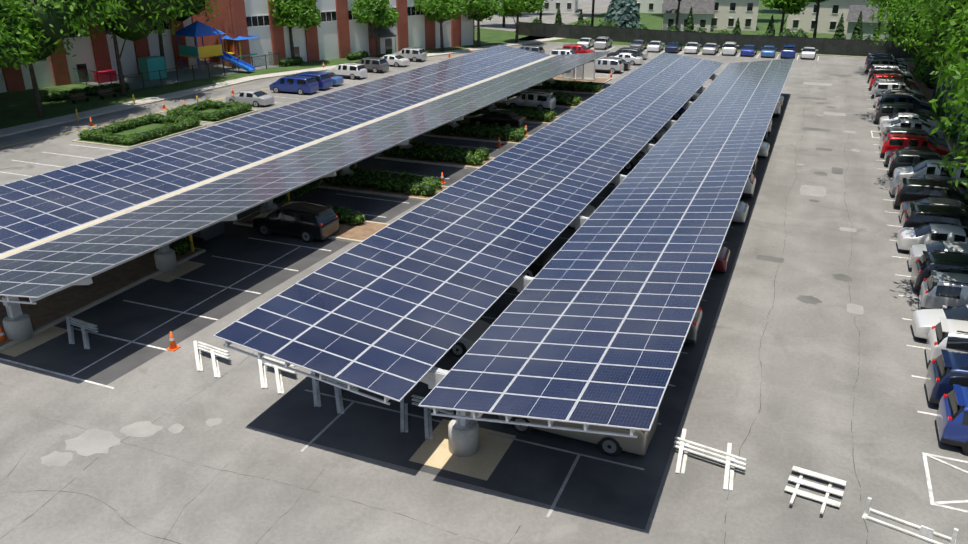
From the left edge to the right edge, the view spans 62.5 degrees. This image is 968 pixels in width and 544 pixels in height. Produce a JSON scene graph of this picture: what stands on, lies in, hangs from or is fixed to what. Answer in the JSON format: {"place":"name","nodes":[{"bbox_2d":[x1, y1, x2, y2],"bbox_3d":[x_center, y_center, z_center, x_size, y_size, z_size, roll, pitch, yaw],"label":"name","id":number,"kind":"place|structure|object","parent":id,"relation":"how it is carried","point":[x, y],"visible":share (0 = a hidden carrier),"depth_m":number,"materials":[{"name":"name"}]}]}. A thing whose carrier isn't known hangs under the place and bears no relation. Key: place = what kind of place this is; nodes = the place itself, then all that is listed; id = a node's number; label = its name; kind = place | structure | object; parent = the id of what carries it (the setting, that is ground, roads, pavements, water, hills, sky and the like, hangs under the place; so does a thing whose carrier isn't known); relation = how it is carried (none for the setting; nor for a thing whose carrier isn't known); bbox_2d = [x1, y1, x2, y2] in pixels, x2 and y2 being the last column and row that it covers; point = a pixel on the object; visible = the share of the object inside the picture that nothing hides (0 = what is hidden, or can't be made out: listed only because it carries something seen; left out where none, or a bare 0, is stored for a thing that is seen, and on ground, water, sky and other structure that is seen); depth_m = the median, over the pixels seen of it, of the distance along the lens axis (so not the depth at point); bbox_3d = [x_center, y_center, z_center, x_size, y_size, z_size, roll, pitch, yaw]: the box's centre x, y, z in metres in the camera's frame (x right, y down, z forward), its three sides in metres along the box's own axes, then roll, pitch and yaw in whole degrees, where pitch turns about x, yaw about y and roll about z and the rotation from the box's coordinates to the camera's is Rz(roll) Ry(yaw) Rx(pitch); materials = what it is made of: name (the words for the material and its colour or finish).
{"place":"outdoors","nodes":[
{"label":"outdoors","id":0,"kind":"place"},
{"bbox_2d":[0,0,967,543],"bbox_3d":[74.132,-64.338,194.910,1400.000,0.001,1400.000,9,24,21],"label":"ground","id":1,"kind":"structure","parent":0,"point":[800,366],"depth_m":27.36,"materials":[{"name":"concrete"}]},
{"bbox_2d":[72,68,126,91],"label":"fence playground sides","id":2,"kind":"object","parent":1,"relation":"on","point":[85,79],"visible":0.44,"depth_m":89.66,"materials":[{"name":"black"}]},
{"bbox_2d":[2,15,198,91],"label":"building","id":3,"kind":"structure","parent":1,"relation":"on","point":[96,54],"depth_m":93.02,"materials":[{"name":"brick"}]},
{"bbox_2d":[123,53,279,90],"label":"playground fence","id":4,"kind":"object","parent":1,"relation":"on","point":[159,78],"visible":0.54,"depth_m":93.86,"materials":[{"name":"black"}]},
{"bbox_2d":[183,221,224,243],"bbox_3d":[-16.984,-2.881,44.677,4.650,1.831,2.260,10,25,22],"label":"suv","id":5,"kind":"object","parent":1,"relation":"on","point":[211,231],"visible":0.27,"depth_m":43.62,"materials":[{"name":"paint"}]},
{"bbox_2d":[43,50,368,100],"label":"shrubs","id":6,"kind":"object","parent":1,"relation":"on","point":[66,94],"depth_m":85.24,"materials":[{"name":"green plant"}]},
{"bbox_2d":[193,340,229,377],"bbox_3d":[-10.874,3.395,31.202,2.686,0.446,1.268,14,26,30],"label":"barricade","id":7,"kind":"object","parent":1,"relation":"on","point":[211,350],"visible":1,"depth_m":31.35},
{"bbox_2d":[225,89,274,106],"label":"sedan car","id":8,"kind":"object","parent":1,"relation":"on","point":[255,98],"visible":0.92,"depth_m":79.59,"materials":[{"name":"paint"}]},
{"bbox_2d":[0,91,551,356],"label":"concrete pad","id":9,"kind":"object","parent":1,"relation":"on","point":[52,332],"visible":0.18,"depth_m":33.78,"materials":[{"name":"concrete"}]},
{"bbox_2d":[258,356,295,394],"bbox_3d":[-7.804,3.819,30.181,1.320,0.446,2.548,-7,24,-16],"label":"barricade","id":10,"kind":"object","parent":1,"relation":"on","point":[279,381],"visible":0.79,"depth_m":30.17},
{"bbox_2d":[269,74,318,94],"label":"minivan","id":11,"kind":"object","parent":1,"relation":"on","point":[300,84],"visible":1,"depth_m":85.94,"materials":[{"name":"paint"}]},
{"bbox_2d":[253,200,338,242],"bbox_3d":[-10.604,-2.929,44.793,4.650,1.831,2.260,9,24,21],"label":"suv","id":12,"kind":"object","parent":1,"relation":"on","point":[308,222],"visible":1,"depth_m":43.93,"materials":[{"name":"paint"}]},
{"bbox_2d":[0,49,611,351],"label":"traffic cones","id":13,"kind":"object","parent":1,"relation":"on","point":[173,346],"visible":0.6,"depth_m":32.76,"materials":[{"name":"orange"}]},
{"bbox_2d":[295,71,331,88],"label":"minivan","id":14,"kind":"object","parent":1,"relation":"on","point":[324,80],"visible":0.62,"depth_m":88.07,"materials":[{"name":"paint"}]},
{"bbox_2d":[193,0,474,68],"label":"brick building","id":15,"kind":"structure","parent":1,"relation":"on","point":[339,33],"depth_m":109.06,"materials":[{"name":"red"}]},
{"bbox_2d":[327,62,366,79],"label":"van","id":16,"kind":"object","parent":1,"relation":"on","point":[352,70],"visible":0.98,"depth_m":95.31,"materials":[{"name":"paint"}]},
{"bbox_2d":[356,56,388,72],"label":"suv","id":17,"kind":"object","parent":1,"relation":"on","point":[376,65],"visible":0.67,"depth_m":99.82,"materials":[{"name":"paint"}]},
{"bbox_2d":[382,54,409,66],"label":"sedan car","id":18,"kind":"object","parent":1,"relation":"on","point":[395,60],"visible":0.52,"depth_m":104.69,"materials":[{"name":"paint"}]},
{"bbox_2d":[393,47,426,61],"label":"van","id":19,"kind":"object","parent":1,"relation":"on","point":[415,54],"visible":0.83,"depth_m":109.08,"materials":[{"name":"paint"}]},
{"bbox_2d":[409,419,515,480],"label":"canopy pads","id":20,"kind":"object","parent":1,"relation":"on","point":[483,462],"visible":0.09,"depth_m":25.76,"materials":[{"name":"concrete"}]},
{"bbox_2d":[449,319,490,357],"bbox_3d":[-2.089,2.180,32.859,4.750,1.537,2.240,9,24,21],"label":"parked vehicle","id":21,"kind":"object","parent":1,"relation":"on","point":[467,340],"visible":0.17,"depth_m":31.68,"materials":[{"name":"paint"}]},
{"bbox_2d":[0,1,967,543],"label":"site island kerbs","id":22,"kind":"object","parent":1,"relation":"on","point":[606,491],"visible":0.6,"depth_m":35.99,"materials":[{"name":"concrete"}]},
{"bbox_2d":[0,0,44,69],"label":"tree","id":23,"kind":"object","parent":22,"relation":"on","point":[13,50],"visible":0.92,"depth_m":64.22,"materials":[{"name":"green plant"}]},
{"bbox_2d":[3,0,120,117],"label":"tree","id":24,"kind":"object","parent":22,"relation":"on","point":[59,20],"visible":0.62,"depth_m":68.50,"materials":[{"name":"green plant"}]},
{"bbox_2d":[66,316,98,348],"bbox_3d":[-16.998,2.519,33.311,2.750,0.446,1.162,13,26,28],"label":"barricade","id":25,"kind":"object","parent":22,"relation":"on","point":[83,325],"visible":1,"depth_m":33.44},
{"bbox_2d":[70,88,116,103],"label":"picnic tables","id":26,"kind":"object","parent":22,"relation":"on","point":[99,93],"visible":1,"depth_m":81.77,"materials":[{"name":"brown wood"}]},
{"bbox_2d":[68,0,193,95],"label":"tree","id":27,"kind":"object","parent":22,"relation":"on","point":[136,20],"visible":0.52,"depth_m":80.39,"materials":[{"name":"green plant"}]},
{"bbox_2d":[77,99,253,144],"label":"hedge rings","id":28,"kind":"object","parent":22,"relation":"on","point":[181,117],"visible":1,"depth_m":70.75,"materials":[{"name":"green plant"}]},
{"bbox_2d":[81,21,278,89],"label":"playground set","id":29,"kind":"object","parent":22,"relation":"on","point":[195,29],"visible":0.58,"depth_m":96.75,"materials":[{"name":"blue"}]},
{"bbox_2d":[157,0,219,72],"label":"tree","id":30,"kind":"object","parent":22,"relation":"on","point":[197,7],"visible":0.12,"depth_m":95.63,"materials":[{"name":"green plant"}]},
{"bbox_2d":[269,0,322,58],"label":"tree","id":31,"kind":"object","parent":22,"relation":"on","point":[299,14],"visible":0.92,"depth_m":102.48,"materials":[{"name":"green plant"}]},
{"bbox_2d":[0,53,608,341],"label":"solar canopy frame","id":32,"kind":"object","parent":22,"relation":"on","point":[17,323],"visible":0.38,"depth_m":39.79,"materials":[{"name":"metal"}]},
{"bbox_2d":[0,45,611,297],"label":"solar panels","id":33,"kind":"object","parent":32,"relation":"on","point":[41,206],"visible":0.96,"depth_m":45.32,"materials":[{"name":"glass"}]},
{"bbox_2d":[311,371,358,413],"bbox_3d":[-5.707,4.328,28.955,2.346,0.446,1.704,9,24,21],"label":"barricade","id":34,"kind":"object","parent":22,"relation":"on","point":[338,398],"visible":0.54,"depth_m":28.94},
{"bbox_2d":[350,0,399,56],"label":"tree","id":35,"kind":"object","parent":22,"relation":"on","point":[375,14],"visible":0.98,"depth_m":108.51,"materials":[{"name":"green plant"}]},
{"bbox_2d":[154,79,601,254],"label":"hedges","id":36,"kind":"object","parent":22,"relation":"on","point":[398,182],"visible":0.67,"depth_m":59.38,"materials":[{"name":"green plant"}]},
{"bbox_2d":[400,394,453,438],"bbox_3d":[-2.283,4.941,27.480,2.254,0.446,1.810,9,24,21],"label":"barricade","id":37,"kind":"object","parent":22,"relation":"on","point":[427,418],"visible":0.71,"depth_m":27.52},
{"bbox_2d":[412,0,467,50],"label":"tree","id":38,"kind":"object","parent":22,"relation":"on","point":[440,11],"visible":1,"depth_m":114.97,"materials":[{"name":"green plant"}]},
{"bbox_2d":[223,74,718,456],"bbox_3d":[12.144,-8.473,55.483,13.188,3.752,74.980,9,24,21],"label":"solar canopy frame","id":39,"kind":"object","parent":22,"relation":"on","point":[463,433],"visible":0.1,"depth_m":25.40,"materials":[{"name":"metal"}]},
{"bbox_2d":[213,52,794,430],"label":"canopy panels","id":40,"kind":"object","parent":39,"relation":"on","point":[591,324],"visible":1,"depth_m":31.20,"materials":[{"name":"glass"}]},
{"bbox_2d":[463,0,504,46],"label":"tree","id":41,"kind":"object","parent":22,"relation":"on","point":[479,10],"visible":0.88,"depth_m":120.64,"materials":[{"name":"green plant"}]},
{"bbox_2d":[501,0,545,42],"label":"tree","id":42,"kind":"object","parent":22,"relation":"on","point":[515,8],"visible":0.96,"depth_m":124.72,"materials":[{"name":"green plant"}]},
{"bbox_2d":[556,61,595,80],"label":"inverter cabinets","id":43,"kind":"object","parent":22,"relation":"on","point":[586,71],"visible":0.79,"depth_m":93.91,"materials":[{"name":"metal"}]},
{"bbox_2d":[531,17,889,40],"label":"shrubs","id":44,"kind":"object","parent":22,"relation":"on","point":[788,33],"visible":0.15,"depth_m":126.09,"materials":[{"name":"green plant"}]},
{"bbox_2d":[760,0,808,34],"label":"tree","id":45,"kind":"object","parent":22,"relation":"on","point":[791,7],"visible":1,"depth_m":122.94,"materials":[{"name":"green plant"}]},
{"bbox_2d":[851,11,863,39],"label":"conifer tree","id":46,"kind":"object","parent":22,"relation":"on","point":[857,32],"visible":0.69,"depth_m":119.33,"materials":[{"name":"green plant"}]},
{"bbox_2d":[864,0,927,51],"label":"tree","id":47,"kind":"object","parent":22,"relation":"on","point":[876,2],"depth_m":93.56,"materials":[{"name":"green plant"}]},
{"bbox_2d":[868,0,964,105],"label":"tree","id":48,"kind":"object","parent":22,"relation":"on","point":[896,26],"visible":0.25,"depth_m":68.85,"materials":[{"name":"green plant"}]},
{"bbox_2d":[902,0,967,97],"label":"tree","id":49,"kind":"object","parent":22,"relation":"on","point":[937,29],"visible":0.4,"depth_m":55.49,"materials":[{"name":"green plant"}]},
{"bbox_2d":[909,0,967,87],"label":"tree","id":50,"kind":"object","parent":22,"relation":"on","point":[945,2],"visible":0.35,"depth_m":45.79,"materials":[{"name":"green plant"}]},
{"bbox_2d":[910,47,967,143],"bbox_3d":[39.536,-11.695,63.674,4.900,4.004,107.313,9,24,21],"label":"tree","id":51,"kind":"object","parent":22,"relation":"on","point":[923,69],"visible":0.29,"depth_m":85.78,"materials":[{"name":"green plant"}]},
{"bbox_2d":[923,0,967,135],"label":"tree","id":52,"kind":"object","parent":22,"relation":"on","point":[963,55],"visible":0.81,"depth_m":37.98,"materials":[{"name":"green plant"}]},
{"bbox_2d":[928,36,967,191],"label":"tree","id":53,"kind":"object","parent":22,"relation":"on","point":[963,97],"visible":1,"depth_m":32.67,"materials":[{"name":"green plant"}]},
{"bbox_2d":[0,47,967,517],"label":"parking line markings","id":54,"kind":"object","parent":1,"relation":"on","point":[938,503],"visible":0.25,"depth_m":30.29,"materials":[{"name":"paint"}]},
{"bbox_2d":[470,109,525,127],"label":"sedan car","id":55,"kind":"object","parent":1,"relation":"on","point":[505,118],"visible":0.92,"depth_m":70.16,"materials":[{"name":"paint"}]},
{"bbox_2d":[506,90,555,110],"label":"suv","id":56,"kind":"object","parent":1,"relation":"on","point":[532,99],"visible":0.88,"depth_m":77.32,"materials":[{"name":"paint"}]},
{"bbox_2d":[522,250,553,276],"bbox_3d":[1.108,-0.888,39.879,4.650,1.831,2.260,9,24,20],"label":"suv","id":57,"kind":"object","parent":1,"relation":"on","point":[538,264],"visible":0.08,"depth_m":38.65,"materials":[{"name":"paint"}]},
{"bbox_2d":[498,409,658,456],"bbox_3d":[3.139,4.528,26.754,5.100,1.890,2.380,10,25,22],"label":"minivan","id":58,"kind":"object","parent":1,"relation":"on","point":[612,445],"visible":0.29,"depth_m":25.66,"materials":[{"name":"paint"}]},
{"bbox_2d":[562,44,594,53],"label":"pickup truck","id":59,"kind":"object","parent":1,"relation":"on","point":[578,48],"visible":0.44,"depth_m":112.40,"materials":[{"name":"paint"}]},
{"bbox_2d":[594,36,612,49],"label":"suv","id":60,"kind":"object","parent":1,"relation":"on","point":[603,42],"visible":1,"depth_m":121.25,"materials":[{"name":"paint"}]},
{"bbox_2d":[595,57,623,73],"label":"van","id":61,"kind":"object","parent":1,"relation":"on","point":[609,64],"visible":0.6,"depth_m":99.36,"materials":[{"name":"paint"}]},
{"bbox_2d":[604,0,641,28],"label":"blue spruce","id":62,"kind":"object","parent":1,"relation":"on","point":[623,13],"visible":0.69,"depth_m":132.31,"materials":[{"name":"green plant"}]},
{"bbox_2d":[606,47,642,56],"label":"car","id":63,"kind":"object","parent":1,"relation":"on","point":[637,52],"visible":0.46,"depth_m":108.86,"materials":[{"name":"paint"}]},
{"bbox_2d":[609,52,642,65],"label":"sedan car","id":64,"kind":"object","parent":1,"relation":"on","point":[632,59],"visible":0.58,"depth_m":106.17,"materials":[{"name":"paint"}]},
{"bbox_2d":[637,0,662,12],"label":"white house","id":65,"kind":"structure","parent":1,"relation":"on","point":[650,6],"depth_m":181.78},
{"bbox_2d":[684,306,701,343],"bbox_3d":[6.707,1.740,33.549,4.650,1.831,2.260,9,24,20],"label":"suv","id":66,"kind":"object","parent":1,"relation":"on","point":[693,332],"visible":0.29,"depth_m":32.24,"materials":[{"name":"paint"}]},
{"bbox_2d":[673,429,746,490],"bbox_3d":[7.027,5.906,25.185,2.373,0.424,1.948,14,26,30],"label":"barricade","id":67,"kind":"object","parent":1,"relation":"on","point":[728,457],"visible":1,"depth_m":25.21,"materials":[{"name":"plastic"}]},
{"bbox_2d":[712,246,729,271],"bbox_3d":[10.010,-1.049,40.637,4.750,1.537,2.240,9,24,20],"label":"sedan car","id":68,"kind":"object","parent":1,"relation":"on","point":[722,262],"visible":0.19,"depth_m":39.31,"materials":[{"name":"paint"}]},
{"bbox_2d":[519,22,924,58],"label":"perimeter fence","id":69,"kind":"object","parent":1,"relation":"on","point":[851,47],"visible":0.56,"depth_m":121.93,"materials":[{"name":"black"}]},
{"bbox_2d":[722,42,738,55],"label":"suv","id":70,"kind":"object","parent":1,"relation":"on","point":[730,48],"visible":1,"depth_m":114.79,"materials":[{"name":"paint"}]},
{"bbox_2d":[710,0,759,30],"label":"beige house","id":71,"kind":"structure","parent":1,"relation":"on","point":[726,14],"depth_m":145.92,"materials":[{"name":"paint"}]},
{"bbox_2d":[662,0,714,31],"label":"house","id":72,"kind":"structure","parent":71,"relation":"attached to","point":[703,11],"depth_m":145.06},
{"bbox_2d":[730,201,748,223],"bbox_3d":[13.243,-3.939,47.597,4.750,1.537,2.240,9,24,21],"label":"sedan car","id":73,"kind":"object","parent":1,"relation":"on","point":[741,212],"visible":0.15,"depth_m":46.24,"materials":[{"name":"paint"}]},
{"bbox_2d":[741,169,755,196],"bbox_3d":[15.292,-5.986,52.157,4.650,1.831,2.260,9,24,21],"label":"car","id":74,"kind":"object","parent":1,"relation":"on","point":[749,189],"visible":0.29,"depth_m":50.76,"materials":[{"name":"paint"}]},
{"bbox_2d":[780,44,797,58],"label":"suv","id":75,"kind":"object","parent":1,"relation":"on","point":[788,50],"visible":1,"depth_m":111.72,"materials":[{"name":"paint"}]},
{"bbox_2d":[784,466,845,513],"bbox_3d":[9.854,6.589,23.840,1.550,0.219,1.996,13,26,28],"label":"barricade","id":76,"kind":"object","parent":1,"relation":"on","point":[795,491],"visible":1,"depth_m":23.98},
{"bbox_2d":[786,0,869,33],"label":"beige house","id":77,"kind":"structure","parent":1,"relation":"on","point":[830,13],"depth_m":141.30,"materials":[{"name":"paint"}]},
{"bbox_2d":[846,5,890,40],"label":"grey house","id":78,"kind":"structure","parent":1,"relation":"on","point":[853,14],"depth_m":131.62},
{"bbox_2d":[865,58,906,71],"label":"suv","id":79,"kind":"object","parent":1,"relation":"on","point":[869,63],"visible":0.56,"depth_m":98.85,"materials":[{"name":"paint"}]},
{"bbox_2d":[867,66,912,81],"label":"suv","id":80,"kind":"object","parent":1,"relation":"on","point":[879,70],"visible":0.54,"depth_m":91.91,"materials":[{"name":"paint"}]},
{"bbox_2d":[869,73,916,88],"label":"suv","id":81,"kind":"object","parent":1,"relation":"on","point":[881,75],"visible":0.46,"depth_m":87.55,"materials":[{"name":"paint"}]},
{"bbox_2d":[871,80,921,96],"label":"suv","id":82,"kind":"object","parent":1,"relation":"on","point":[882,85],"visible":0.54,"depth_m":82.86,"materials":[{"name":"paint"}]},
{"bbox_2d":[874,88,926,99],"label":"sedan car","id":83,"kind":"object","parent":1,"relation":"on","point":[891,90],"visible":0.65,"depth_m":80.57,"materials":[{"name":"paint"}]},
{"bbox_2d":[873,102,932,121],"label":"suv","id":84,"kind":"object","parent":1,"relation":"on","point":[881,110],"visible":0.6,"depth_m":71.20,"materials":[{"name":"paint"}]},
{"bbox_2d":[875,93,930,110],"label":"suv","id":85,"kind":"object","parent":1,"relation":"on","point":[891,98],"visible":0.58,"depth_m":75.65,"materials":[{"name":"paint"}]},
{"bbox_2d":[878,113,939,127],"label":"sedan car","id":86,"kind":"object","parent":1,"relation":"on","point":[890,118],"visible":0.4,"depth_m":68.96,"materials":[{"name":"paint"}]},
{"bbox_2d":[862,497,958,543],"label":"barricade","id":87,"kind":"object","parent":1,"relation":"on","point":[926,533],"visible":1,"depth_m":22.37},
{"bbox_2d":[880,119,944,138],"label":"sedan car","id":88,"kind":"object","parent":1,"relation":"on","point":[919,124],"visible":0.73,"depth_m":66.40,"materials":[{"name":"paint"}]},
{"bbox_2d":[879,126,947,147],"bbox_3d":[33.704,-10.287,62.514,4.650,1.831,2.260,8,24,20],"label":"car","id":89,"kind":"object","parent":1,"relation":"on","point":[911,130],"visible":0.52,"depth_m":62.07,"materials":[{"name":"paint"}]},
{"bbox_2d":[880,132,950,155],"bbox_3d":[32.675,-9.398,60.372,4.650,1.831,2.260,9,24,22],"label":"suv","id":90,"kind":"object","parent":1,"relation":"on","point":[893,141],"visible":0.67,"depth_m":59.89,"materials":[{"name":"paint"}]},
{"bbox_2d":[887,149,943,173],"bbox_3d":[30.826,-7.404,55.570,4.650,1.831,2.260,9,24,22],"label":"suv","id":91,"kind":"object","parent":1,"relation":"on","point":[903,158],"visible":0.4,"depth_m":55.28,"materials":[{"name":"paint"}]},
{"bbox_2d":[884,146,957,164],"bbox_3d":[31.834,-8.272,58.031,4.750,1.537,2.240,9,24,20],"label":"sedan car","id":92,"kind":"object","parent":1,"relation":"on","point":[888,154],"visible":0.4,"depth_m":58.02,"materials":[{"name":"paint"}]},
{"bbox_2d":[889,174,967,194],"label":"sedan car","id":93,"kind":"object","parent":1,"relation":"on","point":[895,183],"visible":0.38,"depth_m":50.87,"materials":[{"name":"paint"}]},
{"bbox_2d":[892,158,967,182],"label":"car","id":94,"kind":"object","parent":1,"relation":"on","point":[923,168],"visible":0.56,"depth_m":52.46,"materials":[{"name":"paint"}]},
{"bbox_2d":[894,177,967,206],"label":"car","id":95,"kind":"object","parent":1,"relation":"on","point":[913,189],"visible":0.69,"depth_m":48.36,"materials":[{"name":"paint"}]},
{"bbox_2d":[896,224,967,250],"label":"sedan car","id":96,"kind":"object","parent":1,"relation":"on","point":[908,238],"visible":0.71,"depth_m":41.69,"materials":[{"name":"paint"}]},
{"bbox_2d":[899,197,967,219],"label":"sedan car","id":97,"kind":"object","parent":1,"relation":"on","point":[904,206],"visible":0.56,"depth_m":46.29,"materials":[{"name":"paint"}]},
{"bbox_2d":[900,203,967,229],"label":"suv","id":98,"kind":"object","parent":1,"relation":"on","point":[914,215],"visible":0.54,"depth_m":43.55,"materials":[{"name":"paint"}]},
{"bbox_2d":[908,241,967,267],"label":"sedan car","id":99,"kind":"object","parent":1,"relation":"on","point":[915,252],"visible":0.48,"depth_m":39.63,"materials":[{"name":"paint"}]},
{"bbox_2d":[911,250,967,289],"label":"car","id":100,"kind":"object","parent":1,"relation":"on","point":[925,263],"visible":0.67,"depth_m":37.01,"materials":[{"name":"paint"}]},
{"bbox_2d":[911,305,967,338],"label":"sedan car","id":101,"kind":"object","parent":1,"relation":"on","point":[923,321],"visible":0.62,"depth_m":32.94,"materials":[{"name":"paint"}]},
{"bbox_2d":[918,269,967,309],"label":"suv","id":102,"kind":"object","parent":1,"relation":"on","point":[938,290],"visible":0.83,"depth_m":34.67,"materials":[{"name":"paint"}]},
{"bbox_2d":[925,349,967,403],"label":"car","id":103,"kind":"object","parent":1,"relation":"on","point":[946,370],"visible":0.85,"depth_m":27.98,"materials":[{"name":"paint"}]},
{"bbox_2d":[925,316,967,363],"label":"car","id":104,"kind":"object","parent":1,"relation":"on","point":[949,335],"visible":0.79,"depth_m":30.39,"materials":[{"name":"paint"}]},
{"bbox_2d":[933,61,967,149],"bbox_3d":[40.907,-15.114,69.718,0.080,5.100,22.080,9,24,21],"label":"tree","id":105,"kind":"object","parent":1,"relation":"on","point":[948,114],"visible":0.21,"depth_m":70.62,"materials":[{"name":"green"}]},
{"bbox_2d":[936,384,967,455],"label":"car","id":106,"kind":"object","parent":1,"relation":"on","point":[952,418],"visible":1,"depth_m":25.72,"materials":[{"name":"paint"}]},
{"bbox_2d":[536,0,577,12],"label":"white house","id":107,"kind":"structure","parent":0,"point":[568,6],"depth_m":183.79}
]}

